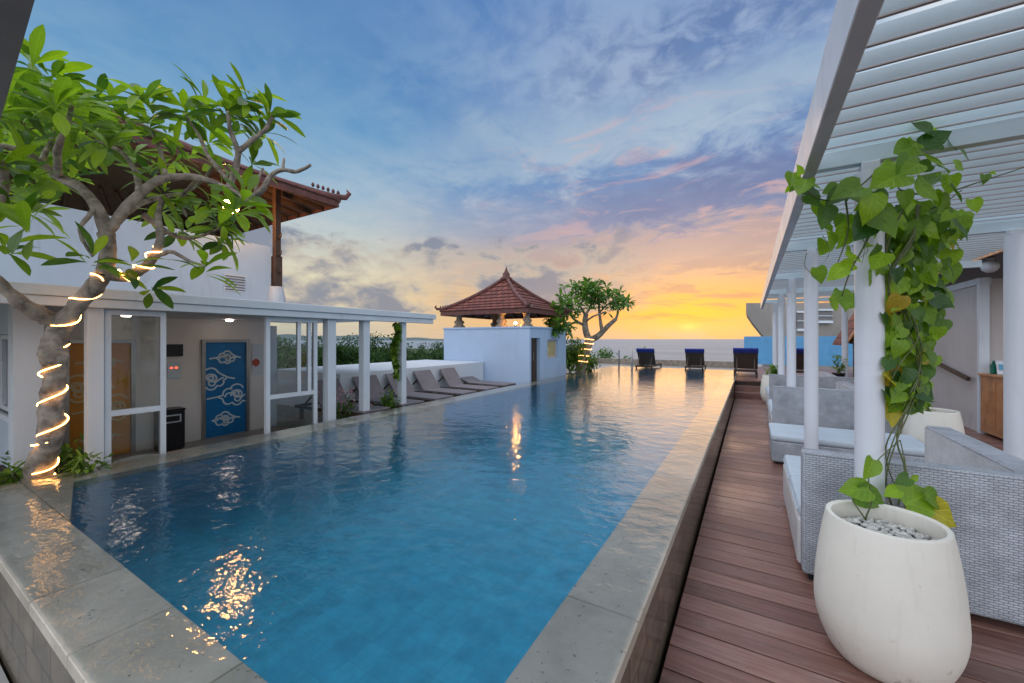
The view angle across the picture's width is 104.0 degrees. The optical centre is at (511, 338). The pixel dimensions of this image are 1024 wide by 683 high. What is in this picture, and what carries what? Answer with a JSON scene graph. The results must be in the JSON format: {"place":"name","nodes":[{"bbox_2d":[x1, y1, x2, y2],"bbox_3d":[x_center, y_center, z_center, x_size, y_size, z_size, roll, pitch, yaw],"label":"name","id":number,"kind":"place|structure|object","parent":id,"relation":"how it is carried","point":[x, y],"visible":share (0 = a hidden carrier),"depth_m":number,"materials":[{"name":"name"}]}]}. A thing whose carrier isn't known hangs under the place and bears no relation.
{"place":"outdoors","nodes":[
{"label":"outdoors","id":0,"kind":"place"},
{"bbox_2d":[0,665,8,682],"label":"walkway","id":1,"kind":"structure","parent":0,"point":[3,678],"depth_m":2.09,"materials":[{"name":"tile"}]},
{"bbox_2d":[111,426,289,463],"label":"lobby floor","id":2,"kind":"structure","parent":0,"point":[209,441],"depth_m":7.80,"materials":[{"name":"tile"}]},
{"bbox_2d":[0,0,34,119],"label":"canopy frame","id":3,"kind":"object","parent":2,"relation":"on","point":[14,17],"depth_m":1.78,"materials":[{"name":"grey metal"}]},
{"bbox_2d":[0,452,75,481],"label":"planting bed","id":4,"kind":"object","parent":2,"relation":"on","point":[2,467],"depth_m":4.20,"materials":[{"name":"soil"}]},
{"bbox_2d":[0,450,10,467],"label":"leafy shrub","id":5,"kind":"object","parent":4,"relation":"on","point":[3,462],"visible":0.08,"depth_m":4.03,"materials":[{"name":"green plant"}]},
{"bbox_2d":[0,460,33,484],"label":"leafy shrub","id":6,"kind":"object","parent":4,"relation":"on","point":[9,476],"visible":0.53,"depth_m":3.50,"materials":[{"name":"green plant"}]},
{"bbox_2d":[57,432,83,472],"bbox_3d":[-4.600,1.196,4.164,0.457,0.399,0.459,0,0,31],"label":"leafy shrub","id":7,"kind":"object","parent":4,"relation":"on","point":[66,450],"visible":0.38,"depth_m":4.16,"materials":[{"name":"green plant"}]},
{"bbox_2d":[54,449,115,476],"bbox_3d":[-3.989,1.224,3.730,0.431,0.387,0.419,0,0,31],"label":"leafy shrub","id":8,"kind":"object","parent":4,"relation":"on","point":[79,464],"visible":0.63,"depth_m":3.71,"materials":[{"name":"green plant"}]},
{"bbox_2d":[0,24,311,480],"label":"frangipani tree","id":9,"kind":"object","parent":4,"relation":"on","point":[26,160],"visible":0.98,"depth_m":3.64,"materials":[{"name":"green plant"}]},
{"bbox_2d":[27,246,161,474],"bbox_3d":[-3.833,0.206,3.673,0.986,2.221,0.308,0,0,-12],"label":"rope light","id":10,"kind":"object","parent":9,"relation":"attached to","point":[37,405],"visible":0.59,"depth_m":3.59,"materials":[{"name":"yellow"}]},
{"bbox_2d":[154,406,185,451],"bbox_3d":[-6.210,1.630,7.252,0.320,0.740,0.380,0,0,31],"label":"litter bin","id":11,"kind":"object","parent":2,"relation":"on","point":[175,428],"visible":0.63,"depth_m":7.18,"materials":[{"name":"black plastic"}]},
{"bbox_2d":[0,281,435,469],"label":"lobby building","id":12,"kind":"structure","parent":2,"relation":"on","point":[122,388],"depth_m":6.46,"materials":[{"name":"white paint"}]},
{"bbox_2d":[0,335,0,408],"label":"window","id":13,"kind":"structure","parent":12,"relation":"in","point":[0,335],"depth_m":4.54,"materials":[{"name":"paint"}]},
{"bbox_2d":[1,335,7,411],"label":"window","id":14,"kind":"structure","parent":12,"relation":"in","point":[4,338],"depth_m":4.52,"materials":[{"name":"glass"}]},
{"bbox_2d":[63,340,135,454],"bbox_3d":[-6.899,1.005,6.720,0.058,1.990,0.860,0,0,31],"label":"lift door","id":15,"kind":"structure","parent":12,"relation":"in","point":[123,352],"depth_m":6.88,"materials":[{"name":"wood"}]},
{"bbox_2d":[167,361,179,378],"bbox_3d":[-6.405,0.590,7.578,0.025,0.320,0.200,0,0,31],"label":"call panel","id":16,"kind":"object","parent":12,"relation":"attached to","point":[173,370],"visible":1,"depth_m":7.57,"materials":[{"name":"paint"}]},
{"bbox_2d":[166,344,182,356],"bbox_3d":[-6.396,0.215,7.590,0.028,0.230,0.250,0,0,31],"label":"display panel","id":17,"kind":"object","parent":12,"relation":"attached to","point":[174,350],"visible":1,"depth_m":7.57,"materials":[{"name":"black plastic"}]},
{"bbox_2d":[0,87,350,302],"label":"pavilion","id":18,"kind":"structure","parent":12,"relation":"on","point":[257,275],"depth_m":8.36,"materials":[{"name":"paint"}]},
{"bbox_2d":[201,339,249,439],"bbox_3d":[-5.942,1.005,8.321,0.058,1.990,0.870,0,0,31],"label":"lift door","id":19,"kind":"structure","parent":12,"relation":"in","point":[225,363],"depth_m":8.30,"materials":[{"name":"blue paint"}]},
{"bbox_2d":[252,343,262,374],"bbox_3d":[-5.639,0.450,8.868,0.018,0.700,0.240,0,0,31],"label":"notice board","id":20,"kind":"object","parent":12,"relation":"attached to","point":[257,359],"visible":1,"depth_m":8.86,"materials":[{"name":"white paint"}]},
{"bbox_2d":[389,322,403,381],"bbox_3d":[-2.129,0.245,7.388,0.260,1.114,0.281,0,0,-3],"label":"hanging creeper","id":21,"kind":"object","parent":12,"relation":"hanging from","point":[394,345],"visible":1,"depth_m":7.35,"materials":[{"name":"green plant"}]},
{"bbox_2d":[277,334,443,340],"bbox_3d":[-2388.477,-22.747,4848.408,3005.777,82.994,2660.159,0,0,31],"label":"hills","id":22,"kind":"structure","parent":0,"point":[288,336],"depth_m":4970.57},
{"bbox_2d":[301,347,431,358],"bbox_3d":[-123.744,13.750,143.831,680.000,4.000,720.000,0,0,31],"label":"ground","id":23,"kind":"structure","parent":0,"point":[409,349],"depth_m":408.71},
{"bbox_2d":[277,335,293,353],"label":"broadleaf tree","id":24,"kind":"object","parent":23,"relation":"on","point":[284,343],"visible":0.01,"depth_m":49.27,"materials":[{"name":"green plant"}]},
{"bbox_2d":[277,347,303,368],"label":"broadleaf tree","id":25,"kind":"object","parent":23,"relation":"on","point":[286,361],"visible":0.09,"depth_m":28.14,"materials":[{"name":"green plant"}]},
{"bbox_2d":[277,337,311,368],"bbox_3d":[-19.624,5.697,34.261,7.988,12.127,7.772,0,0,5],"label":"broadleaf tree","id":26,"kind":"object","parent":23,"relation":"on","point":[279,352],"visible":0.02,"depth_m":32.74,"materials":[{"name":"green plant"}]},
{"bbox_2d":[277,338,319,368],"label":"broadleaf tree","id":27,"kind":"object","parent":23,"relation":"on","point":[286,343],"visible":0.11,"depth_m":42.94,"materials":[{"name":"green plant"}]},
{"bbox_2d":[277,352,321,367],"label":"broadleaf tree","id":28,"kind":"object","parent":23,"relation":"on","point":[280,355],"visible":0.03,"depth_m":34.53,"materials":[{"name":"green plant"}]},
{"bbox_2d":[277,333,352,364],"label":"broadleaf tree","id":29,"kind":"object","parent":23,"relation":"on","point":[304,346],"visible":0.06,"depth_m":40.15,"materials":[{"name":"green plant"}]},
{"bbox_2d":[311,347,322,365],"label":"broadleaf tree","id":30,"kind":"object","parent":23,"relation":"on","point":[320,362],"visible":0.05,"depth_m":30.24,"materials":[{"name":"green plant"}]},
{"bbox_2d":[283,353,357,367],"bbox_3d":[-15.518,6.429,32.781,5.435,10.659,6.247,0,0,19],"label":"broadleaf tree","id":31,"kind":"object","parent":23,"relation":"on","point":[337,363],"visible":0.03,"depth_m":32.68,"materials":[{"name":"green plant"}]},
{"bbox_2d":[303,333,372,364],"bbox_3d":[-15.298,5.591,37.556,8.560,12.339,10.234,0,0,-1],"label":"broadleaf tree","id":32,"kind":"object","parent":23,"relation":"on","point":[349,342],"visible":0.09,"depth_m":37.43,"materials":[{"name":"green plant"}]},
{"bbox_2d":[317,340,384,364],"bbox_3d":[-13.254,5.905,33.416,6.227,11.709,6.811,0,0,-35],"label":"broadleaf tree","id":33,"kind":"object","parent":23,"relation":"on","point":[340,350],"visible":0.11,"depth_m":31.80,"materials":[{"name":"green plant"}]},
{"bbox_2d":[336,331,407,363],"bbox_3d":[-12.338,5.526,35.409,9.634,12.470,8.745,0,0,21],"label":"broadleaf tree","id":34,"kind":"object","parent":23,"relation":"on","point":[374,344],"visible":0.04,"depth_m":35.09,"materials":[{"name":"green plant"}]},
{"bbox_2d":[348,348,409,363],"bbox_3d":[-10.790,6.157,31.015,5.803,11.204,5.857,0,0,-25],"label":"broadleaf tree","id":35,"kind":"object","parent":23,"relation":"on","point":[386,357],"visible":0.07,"depth_m":29.98,"materials":[{"name":"green plant"}]},
{"bbox_2d":[376,342,430,360],"bbox_3d":[-10.058,5.896,34.347,9.130,11.729,8.508,0,0,35],"label":"broadleaf tree","id":36,"kind":"object","parent":23,"relation":"on","point":[413,353],"visible":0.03,"depth_m":33.94,"materials":[{"name":"green plant"}]},
{"bbox_2d":[411,343,430,359],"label":"broadleaf tree","id":37,"kind":"object","parent":23,"relation":"on","point":[421,346],"visible":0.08,"depth_m":71.15,"materials":[{"name":"green plant"}]},
{"bbox_2d":[409,338,443,359],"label":"broadleaf tree","id":38,"kind":"object","parent":23,"relation":"on","point":[432,354],"visible":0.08,"depth_m":39.51,"materials":[{"name":"green plant"}]},
{"bbox_2d":[419,341,443,359],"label":"broadleaf tree","id":39,"kind":"object","parent":23,"relation":"on","point":[436,346],"visible":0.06,"depth_m":58.71,"materials":[{"name":"green plant"}]},
{"bbox_2d":[432,350,443,359],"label":"broadleaf tree","id":40,"kind":"object","parent":23,"relation":"on","point":[439,357],"visible":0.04,"depth_m":34.72,"materials":[{"name":"green plant"}]},
{"bbox_2d":[746,303,853,369],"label":"neighbour building","id":41,"kind":"structure","parent":23,"relation":"on","point":[830,320],"depth_m":26.00,"materials":[{"name":"paint"}]},
{"bbox_2d":[797,313,803,328],"bbox_3d":[18.720,-1.165,25.857,0.634,1.165,0.086,0,0,0],"label":"window","id":42,"kind":"structure","parent":41,"relation":"in","point":[800,316],"depth_m":25.81,"materials":[{"name":"glass"}]},
{"bbox_2d":[819,311,831,320],"bbox_3d":[20.144,-1.489,25.857,1.152,0.777,0.086,0,0,0],"label":"window","id":43,"kind":"structure","parent":41,"relation":"in","point":[821,318],"depth_m":25.81,"materials":[{"name":"glass"}]},
{"bbox_2d":[819,309,832,322],"bbox_3d":[20.093,-1.479,25.771,1.101,0.917,0.120,0,0,0],"label":"window frame","id":44,"kind":"structure","parent":41,"relation":"in","point":[819,309],"depth_m":25.71,"materials":[{"name":"white paint"}]},
{"bbox_2d":[277,363,733,428],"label":"terrace floor","id":45,"kind":"structure","parent":0,"point":[288,416],"depth_m":8.97,"materials":[{"name":"stone"}]},
{"bbox_2d":[295,378,390,418],"bbox_3d":[-3.152,1.140,7.417,1.920,0.721,0.674,0,0,31],"label":"sun lounger","id":46,"kind":"object","parent":45,"relation":"on","point":[306,405],"visible":0.49,"depth_m":7.42,"materials":[{"name":"grey fabric"}]},
{"bbox_2d":[318,386,372,418],"bbox_3d":[-2.851,1.171,6.868,0.884,0.682,0.733,0,0,18],"label":"flowering plant","id":47,"kind":"object","parent":45,"relation":"on","point":[349,404],"visible":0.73,"depth_m":6.86,"materials":[{"name":"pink plant"}]},
{"bbox_2d":[0,368,737,682],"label":"swimming pool","id":48,"kind":"structure","parent":45,"relation":"in","point":[459,543],"depth_m":3.69,"materials":[{"name":"blue liquid"}]},
{"bbox_2d":[302,366,736,430],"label":"water","id":49,"kind":"structure","parent":48,"relation":"in","point":[725,377],"depth_m":11.26,"materials":[{"name":"blue liquid"}]},
{"bbox_2d":[618,350,619,367],"bbox_3d":[4.601,0.875,17.200,0.088,0.810,0.088,0,0,31],"label":"rail post","id":50,"kind":"object","parent":49,"relation":"in","point":[618,358],"visible":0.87,"depth_m":17.18,"materials":[{"name":"grey metal"}]},
{"bbox_2d":[631,347,633,367],"bbox_3d":[5.160,0.805,17.200,0.140,0.950,0.140,0,0,31],"label":"rail post","id":51,"kind":"object","parent":49,"relation":"in","point":[632,357],"visible":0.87,"depth_m":17.16,"materials":[{"name":"silver metal"}]},
{"bbox_2d":[277,360,483,407],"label":"wall","id":52,"kind":"structure","parent":45,"relation":"on","point":[286,379],"depth_m":9.20,"materials":[{"name":"white paint"}]},
{"bbox_2d":[349,375,424,407],"bbox_3d":[-2.686,1.140,8.196,1.920,0.721,0.674,0,0,33],"label":"sun lounger","id":53,"kind":"object","parent":45,"relation":"on","point":[375,387],"visible":0.47,"depth_m":8.24,"materials":[{"name":"grey fabric"}]},
{"bbox_2d":[375,389,400,408],"bbox_3d":[-2.313,1.243,7.470,0.558,0.632,0.549,0,0,31],"label":"leafy shrub","id":54,"kind":"object","parent":45,"relation":"on","point":[388,401],"visible":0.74,"depth_m":7.40,"materials":[{"name":"green plant"}]},
{"bbox_2d":[384,373,452,401],"bbox_3d":[-2.235,1.140,8.913,1.920,0.721,0.674,0,0,31],"label":"sun lounger","id":55,"kind":"object","parent":45,"relation":"on","point":[411,393],"visible":0.56,"depth_m":8.81,"materials":[{"name":"grey fabric"}]},
{"bbox_2d":[412,370,476,396],"bbox_3d":[-1.793,1.140,9.691,1.920,0.721,0.674,0,0,31],"label":"sun lounger","id":56,"kind":"object","parent":45,"relation":"on","point":[427,381],"visible":0.69,"depth_m":9.67,"materials":[{"name":"grey fabric"}]},
{"bbox_2d":[438,367,498,391],"bbox_3d":[-1.298,1.140,10.480,1.920,0.721,0.674,0,0,31],"label":"sun lounger","id":57,"kind":"object","parent":45,"relation":"on","point":[452,378],"visible":0.69,"depth_m":10.49,"materials":[{"name":"grey fabric"}]},
{"bbox_2d":[460,376,515,387],"bbox_3d":[-0.861,1.267,11.348,1.920,0.467,0.674,0,0,31],"label":"sun lounger","id":58,"kind":"object","parent":45,"relation":"on","point":[471,380],"visible":0.64,"depth_m":11.22,"materials":[{"name":"grey fabric"}]},
{"bbox_2d":[434,267,572,385],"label":"garden pavilion","id":59,"kind":"structure","parent":45,"relation":"on","point":[526,351],"depth_m":12.45,"materials":[{"name":"paint"}]},
{"bbox_2d":[531,338,536,381],"bbox_3d":[0.602,0.726,11.965,0.080,1.508,0.556,0,0,31],"label":"door","id":60,"kind":"structure","parent":59,"relation":"in","point":[533,340],"depth_m":12.02,"materials":[{"name":"wood"}]},
{"bbox_2d":[547,340,555,357],"bbox_3d":[1.239,0.320,12.982,0.070,0.596,0.796,0,0,31],"label":"window","id":61,"kind":"structure","parent":59,"relation":"in","point":[551,344],"depth_m":13.06,"materials":[{"name":"yellow glass"}]},
{"bbox_2d":[566,336,591,373],"bbox_3d":[2.123,0.593,14.865,1.804,1.527,1.556,0,0,31],"label":"leafy shrub","id":62,"kind":"object","parent":45,"relation":"on","point":[573,357],"visible":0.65,"depth_m":14.71,"materials":[{"name":"green plant"}]},
{"bbox_2d":[542,277,635,372],"bbox_3d":[2.891,-0.461,14.336,3.611,3.798,4.070,0,0,6],"label":"frangipani tree","id":63,"kind":"object","parent":45,"relation":"on","point":[597,296],"visible":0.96,"depth_m":14.52,"materials":[{"name":"green plant"}]},
{"bbox_2d":[585,354,600,370],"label":"leafy shrub","id":64,"kind":"object","parent":45,"relation":"on","point":[591,363],"visible":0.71,"depth_m":15.28,"materials":[{"name":"green plant"}]},
{"bbox_2d":[635,348,661,368],"bbox_3d":[5.898,0.871,17.246,0.720,0.957,1.920,0,0,33],"label":"sun lounger","id":65,"kind":"object","parent":45,"relation":"on","point":[646,357],"visible":0.93,"depth_m":16.88,"materials":[{"name":"brown wicker"}]},
{"bbox_2d":[591,358,733,367],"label":"stone wall","id":66,"kind":"structure","parent":45,"relation":"on","point":[717,364],"depth_m":19.84,"materials":[{"name":"grey stone"}]},
{"bbox_2d":[684,349,705,369],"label":"sun lounger","id":67,"kind":"object","parent":45,"relation":"on","point":[695,357],"visible":0.95,"depth_m":16.43,"materials":[{"name":"brown wicker"}]},
{"bbox_2d":[277,339,761,366],"bbox_3d":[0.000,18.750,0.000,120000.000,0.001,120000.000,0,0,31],"label":"sea","id":68,"kind":"structure","parent":0,"point":[714,349],"depth_m":1000.07,"materials":[{"name":"liquid"}]},
{"bbox_2d":[16,0,1023,338],"label":"sky","id":69,"kind":"structure","parent":0,"point":[648,147],"materials":[{"name":"blue"}]},
{"bbox_2d":[593,347,617,358],"bbox_3d":[5.479,1.224,24.075,1.887,1.558,1.850,0,0,31],"label":"leafy shrub","id":70,"kind":"object","parent":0,"point":[602,354],"visible":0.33,"depth_m":23.82,"materials":[{"name":"green plant"}]},
{"bbox_2d":[744,336,852,366],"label":"blue wall","id":71,"kind":"structure","parent":0,"point":[827,347],"depth_m":22.09,"materials":[{"name":"blue paint"}]},
{"bbox_2d":[832,372,845,376],"bbox_3d":[9.334,1.110,11.430,0.330,0.280,0.330,0,0,31],"label":"flower pot","id":72,"kind":"object","parent":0,"point":[839,374],"visible":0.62,"depth_m":11.31,"materials":[{"name":"black plastic"}]},
{"bbox_2d":[827,354,850,372],"bbox_3d":[9.345,0.717,11.408,0.565,0.665,0.526,0,0,31],"label":"wispy plant","id":73,"kind":"object","parent":72,"relation":"in","point":[842,366],"visible":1,"depth_m":11.42,"materials":[{"name":"green plant"}]},
{"bbox_2d":[922,249,1002,433],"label":"stair house","id":74,"kind":"structure","parent":0,"point":[968,347],"depth_m":7.85,"materials":[{"name":"white paint"}]},
{"bbox_2d":[980,257,999,272],"bbox_3d":[8.040,-1.239,6.729,0.220,0.248,0.220,0,0,31],"label":"globe lamp","id":75,"kind":"object","parent":74,"relation":"hanging from","point":[990,265],"visible":0.94,"depth_m":6.68,"materials":[{"name":"glass"}]},
{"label":"terrace base","id":76,"kind":"structure","parent":0,"visible":0},
{"bbox_2d":[736,381,760,385],"bbox_3d":[7.593,1.996,4.433,9.310,1.388,27.400,0,0,31],"label":"deck base","id":77,"kind":"object","parent":76,"relation":"on","point":[749,383],"visible":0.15,"depth_m":12.17,"materials":[{"name":"brown wood"}]},
{"bbox_2d":[659,367,1023,682],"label":"deck","id":78,"kind":"structure","parent":77,"relation":"on","point":[747,612],"depth_m":2.66,"materials":[{"name":"brown wood"}]},
{"bbox_2d":[733,348,757,377],"bbox_3d":[7.958,0.771,13.622,0.720,0.957,1.920,0,0,31],"label":"sun lounger","id":79,"kind":"object","parent":78,"relation":"on","point":[745,359],"visible":0.98,"depth_m":13.23,"materials":[{"name":"brown wicker"}]},
{"bbox_2d":[760,374,768,402],"bbox_3d":[7.123,1.364,10.888,0.623,0.772,0.623,0,0,31],"label":"planter","id":80,"kind":"object","parent":78,"relation":"on","point":[765,381],"visible":0.3,"depth_m":10.85,"materials":[{"name":"concrete"}]},
{"bbox_2d":[764,364,777,373],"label":"leafy shrub","id":81,"kind":"object","parent":80,"relation":"in","point":[773,369],"visible":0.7,"depth_m":10.87,"materials":[{"name":"green plant"}]},
{"bbox_2d":[796,348,803,372],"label":"sun lounger","id":82,"kind":"object","parent":78,"relation":"on","point":[799,360],"visible":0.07,"depth_m":12.80,"materials":[{"name":"brown wicker"}]},
{"bbox_2d":[766,371,853,408],"bbox_3d":[7.050,1.283,9.543,1.645,0.935,1.724,0,0,31],"label":"corner sofa","id":83,"kind":"object","parent":78,"relation":"on","point":[827,380],"visible":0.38,"depth_m":8.94,"materials":[{"name":"fabric"}]},
{"bbox_2d":[768,381,899,433],"bbox_3d":[5.616,1.283,7.220,1.645,0.935,1.724,0,0,31],"label":"corner sofa","id":84,"kind":"object","parent":78,"relation":"on","point":[786,406],"visible":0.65,"depth_m":6.56,"materials":[{"name":"fabric"}]},
{"bbox_2d":[769,423,924,463],"bbox_3d":[4.580,1.540,5.569,1.670,0.420,0.960,0,0,31],"label":"woven bench","id":85,"kind":"object","parent":78,"relation":"on","point":[786,439],"visible":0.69,"depth_m":5.46,"materials":[{"name":"fabric"}]},
{"bbox_2d":[833,311,900,376],"bbox_3d":[12.335,-0.325,13.313,2.384,3.150,2.490,0,0,31],"label":"thatch hut","id":86,"kind":"object","parent":78,"relation":"on","point":[837,340],"visible":0.07,"depth_m":13.73,"materials":[{"name":"ceramic"}]},
{"bbox_2d":[761,0,1023,501],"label":"pergola","id":87,"kind":"object","parent":78,"relation":"on","point":[988,137],"visible":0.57,"depth_m":2.53,"materials":[{"name":"wood"}]},
{"bbox_2d":[785,121,1023,527],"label":"climbing vine","id":88,"kind":"object","parent":87,"relation":"attached to","point":[919,236],"visible":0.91,"depth_m":2.51,"materials":[{"name":"green plant"}]},
{"bbox_2d":[814,500,971,682],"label":"planter","id":89,"kind":"object","parent":78,"relation":"on","point":[891,597],"visible":1,"depth_m":1.98,"materials":[{"name":"ceramic"}]},
{"bbox_2d":[783,426,1023,625],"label":"corner sofa","id":90,"kind":"object","parent":78,"relation":"on","point":[977,485],"visible":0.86,"depth_m":2.51,"materials":[{"name":"wicker"}]},
{"bbox_2d":[902,407,964,443],"bbox_3d":[5.829,1.364,5.545,0.623,0.772,0.623,0,0,31],"label":"planter","id":91,"kind":"object","parent":78,"relation":"on","point":[916,424],"visible":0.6,"depth_m":5.41,"materials":[{"name":"concrete"}]},
{"bbox_2d":[923,401,936,411],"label":"leafy shrub","id":92,"kind":"object","parent":91,"relation":"in","point":[928,406],"visible":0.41,"depth_m":5.54,"materials":[{"name":"green plant"}]},
{"bbox_2d":[977,373,1002,438],"bbox_3d":[8.756,1.165,6.592,1.030,1.070,1.400,0,0,31],"label":"bar counter","id":93,"kind":"object","parent":78,"relation":"on","point":[991,404],"visible":0.52,"depth_m":7.06,"materials":[{"name":"brown wood"}]},
{"bbox_2d":[990,361,996,373],"bbox_3d":[8.695,0.509,7.222,0.080,0.238,0.080,0,0,31],"label":"bottle","id":94,"kind":"object","parent":93,"relation":"on","point":[993,369],"visible":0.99,"depth_m":7.20,"materials":[{"name":"green glass"}]},
{"bbox_2d":[996,361,1002,373],"bbox_3d":[8.727,0.508,7.100,0.170,0.239,0.065,0,0,31],"label":"card holder","id":95,"kind":"object","parent":93,"relation":"on","point":[999,366],"visible":0.39,"depth_m":7.12,"materials":[{"name":"white paint"}]}
]}

